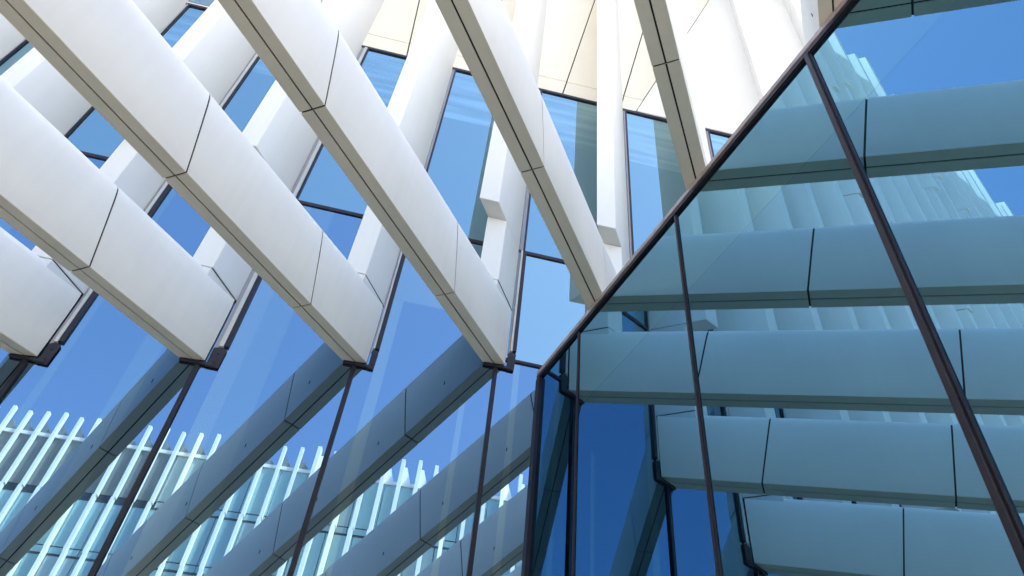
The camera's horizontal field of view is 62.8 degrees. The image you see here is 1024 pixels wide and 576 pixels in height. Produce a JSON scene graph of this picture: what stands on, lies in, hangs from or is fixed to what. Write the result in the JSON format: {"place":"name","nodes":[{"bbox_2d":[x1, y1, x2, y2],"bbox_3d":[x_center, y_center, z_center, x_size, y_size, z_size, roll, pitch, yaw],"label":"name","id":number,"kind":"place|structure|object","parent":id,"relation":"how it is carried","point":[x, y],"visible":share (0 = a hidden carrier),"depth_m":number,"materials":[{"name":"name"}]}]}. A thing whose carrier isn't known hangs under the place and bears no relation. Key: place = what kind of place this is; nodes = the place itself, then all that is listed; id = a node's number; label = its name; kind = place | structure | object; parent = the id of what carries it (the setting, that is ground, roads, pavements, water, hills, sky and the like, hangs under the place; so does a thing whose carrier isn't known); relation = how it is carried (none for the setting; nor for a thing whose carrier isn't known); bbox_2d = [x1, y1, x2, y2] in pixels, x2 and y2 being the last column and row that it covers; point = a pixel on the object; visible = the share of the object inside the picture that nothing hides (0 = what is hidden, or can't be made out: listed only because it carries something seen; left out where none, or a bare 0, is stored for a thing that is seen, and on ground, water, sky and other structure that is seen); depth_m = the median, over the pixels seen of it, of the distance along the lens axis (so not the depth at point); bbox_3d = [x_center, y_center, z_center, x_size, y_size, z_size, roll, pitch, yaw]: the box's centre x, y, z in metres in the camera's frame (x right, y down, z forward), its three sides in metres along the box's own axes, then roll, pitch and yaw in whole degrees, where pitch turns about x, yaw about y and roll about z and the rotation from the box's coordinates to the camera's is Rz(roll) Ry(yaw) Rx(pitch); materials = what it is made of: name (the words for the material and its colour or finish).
{"place":"outdoors","nodes":[
{"label":"outdoors","id":0,"kind":"place"},
{"label":"ground","id":1,"kind":"structure","parent":0,"visible":0},
{"bbox_2d":[0,0,802,575],"bbox_3d":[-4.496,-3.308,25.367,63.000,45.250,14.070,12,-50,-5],"label":"office tower","id":2,"kind":"structure","parent":1,"relation":"on","point":[282,440],"depth_m":10.00,"materials":[{"name":"glass"}]},
{"bbox_2d":[0,13,24,57],"bbox_3d":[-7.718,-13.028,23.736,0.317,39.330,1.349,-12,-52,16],"label":"upright fin","id":3,"kind":"object","parent":2,"relation":"attached to","point":[11,36],"depth_m":14.02,"materials":[{"name":"white metal"}]},
{"bbox_2d":[0,227,80,364],"bbox_3d":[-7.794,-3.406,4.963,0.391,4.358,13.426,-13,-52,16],"label":"sloping beam","id":4,"kind":"structure","parent":2,"relation":"attached to","point":[38,299],"depth_m":9.64,"materials":[{"name":"white metal"}]},
{"bbox_2d":[1,0,187,134],"bbox_3d":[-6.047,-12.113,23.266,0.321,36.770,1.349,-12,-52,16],"label":"upright fin","id":5,"kind":"object","parent":2,"relation":"attached to","point":[45,88],"depth_m":12.70,"materials":[{"name":"white metal"}]},
{"bbox_2d":[0,76,233,368],"bbox_3d":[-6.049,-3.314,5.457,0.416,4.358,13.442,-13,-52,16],"label":"sloping beam","id":6,"kind":"structure","parent":2,"relation":"attached to","point":[66,203],"depth_m":8.92,"materials":[{"name":"white metal"}]},
{"bbox_2d":[32,0,255,293],"bbox_3d":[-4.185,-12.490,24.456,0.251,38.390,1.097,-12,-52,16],"label":"upright fin","id":7,"kind":"object","parent":2,"relation":"attached to","point":[212,48],"visible":0.34,"depth_m":13.98,"materials":[{"name":"white metal"}]},
{"bbox_2d":[0,0,382,369],"bbox_3d":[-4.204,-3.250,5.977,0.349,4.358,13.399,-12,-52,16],"label":"sloping beam","id":8,"kind":"structure","parent":2,"relation":"attached to","point":[123,70],"depth_m":8.22,"materials":[{"name":"white metal"}]},
{"bbox_2d":[193,0,383,300],"bbox_3d":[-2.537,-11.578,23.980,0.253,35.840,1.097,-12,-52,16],"label":"upright fin","id":9,"kind":"object","parent":2,"relation":"attached to","point":[279,134],"visible":0.34,"depth_m":12.99,"materials":[{"name":"white metal"}]},
{"bbox_2d":[218,0,515,371],"bbox_3d":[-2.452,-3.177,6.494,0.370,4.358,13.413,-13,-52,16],"label":"sloping beam","id":10,"kind":"structure","parent":2,"relation":"attached to","point":[302,50],"depth_m":8.52,"materials":[{"name":"white metal"}]},
{"bbox_2d":[348,0,457,305],"bbox_3d":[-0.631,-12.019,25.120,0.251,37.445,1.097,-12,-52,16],"label":"upright fin","id":11,"kind":"object","parent":2,"relation":"attached to","point":[415,104],"visible":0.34,"depth_m":14.44,"materials":[{"name":"white metal"}]},
{"bbox_2d":[480,0,546,309],"bbox_3d":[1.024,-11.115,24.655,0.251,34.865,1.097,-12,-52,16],"label":"upright fin","id":12,"kind":"object","parent":2,"relation":"attached to","point":[502,193],"visible":0.6,"depth_m":13.12,"materials":[{"name":"white metal"}]},
{"bbox_2d":[435,0,616,308],"bbox_3d":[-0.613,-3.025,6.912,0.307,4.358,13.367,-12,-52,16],"label":"sloping beam","id":13,"kind":"structure","parent":2,"relation":"attached to","point":[486,40],"depth_m":8.32,"materials":[{"name":"white metal"}]},
{"bbox_2d":[597,0,629,273],"bbox_3d":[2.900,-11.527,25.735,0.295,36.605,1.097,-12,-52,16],"label":"upright fin","id":14,"kind":"object","parent":2,"relation":"attached to","point":[612,217],"visible":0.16,"depth_m":14.86,"materials":[{"name":"white metal"}]},
{"bbox_2d":[634,0,707,189],"bbox_3d":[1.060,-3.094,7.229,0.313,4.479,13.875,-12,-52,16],"label":"sloping beam","id":15,"kind":"structure","parent":2,"relation":"attached to","point":[656,20],"depth_m":7.87,"materials":[{"name":"white metal"}]},
{"bbox_2d":[669,0,710,162],"bbox_3d":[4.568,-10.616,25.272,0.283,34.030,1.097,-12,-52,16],"label":"upright fin","id":16,"kind":"object","parent":2,"relation":"attached to","point":[677,14],"visible":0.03,"depth_m":17.84,"materials":[{"name":"white metal"}]},
{"bbox_2d":[729,0,771,99],"bbox_3d":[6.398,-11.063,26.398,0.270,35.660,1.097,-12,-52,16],"label":"upright fin","id":17,"kind":"object","parent":2,"relation":"attached to","point":[760,76],"visible":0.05,"depth_m":19.40,"materials":[{"name":"white metal"}]},
{"bbox_2d":[783,0,803,47],"bbox_3d":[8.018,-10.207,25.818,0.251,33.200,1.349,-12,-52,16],"label":"upright fin","id":18,"kind":"object","parent":2,"relation":"attached to","point":[793,7],"visible":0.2,"depth_m":22.20,"materials":[{"name":"white metal"}]},
{"bbox_2d":[800,0,841,45],"bbox_3d":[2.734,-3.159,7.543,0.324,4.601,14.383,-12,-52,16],"label":"sloping beam","id":19,"kind":"structure","parent":2,"relation":"attached to","point":[815,14],"depth_m":7.80,"materials":[{"name":"white metal"}]},
{"bbox_2d":[521,0,1023,575],"bbox_3d":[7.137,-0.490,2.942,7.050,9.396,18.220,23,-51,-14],"label":"glass annex","id":20,"kind":"object","parent":1,"relation":"on","point":[793,342],"visible":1,"depth_m":5.95,"materials":[{"name":"blue glass"}]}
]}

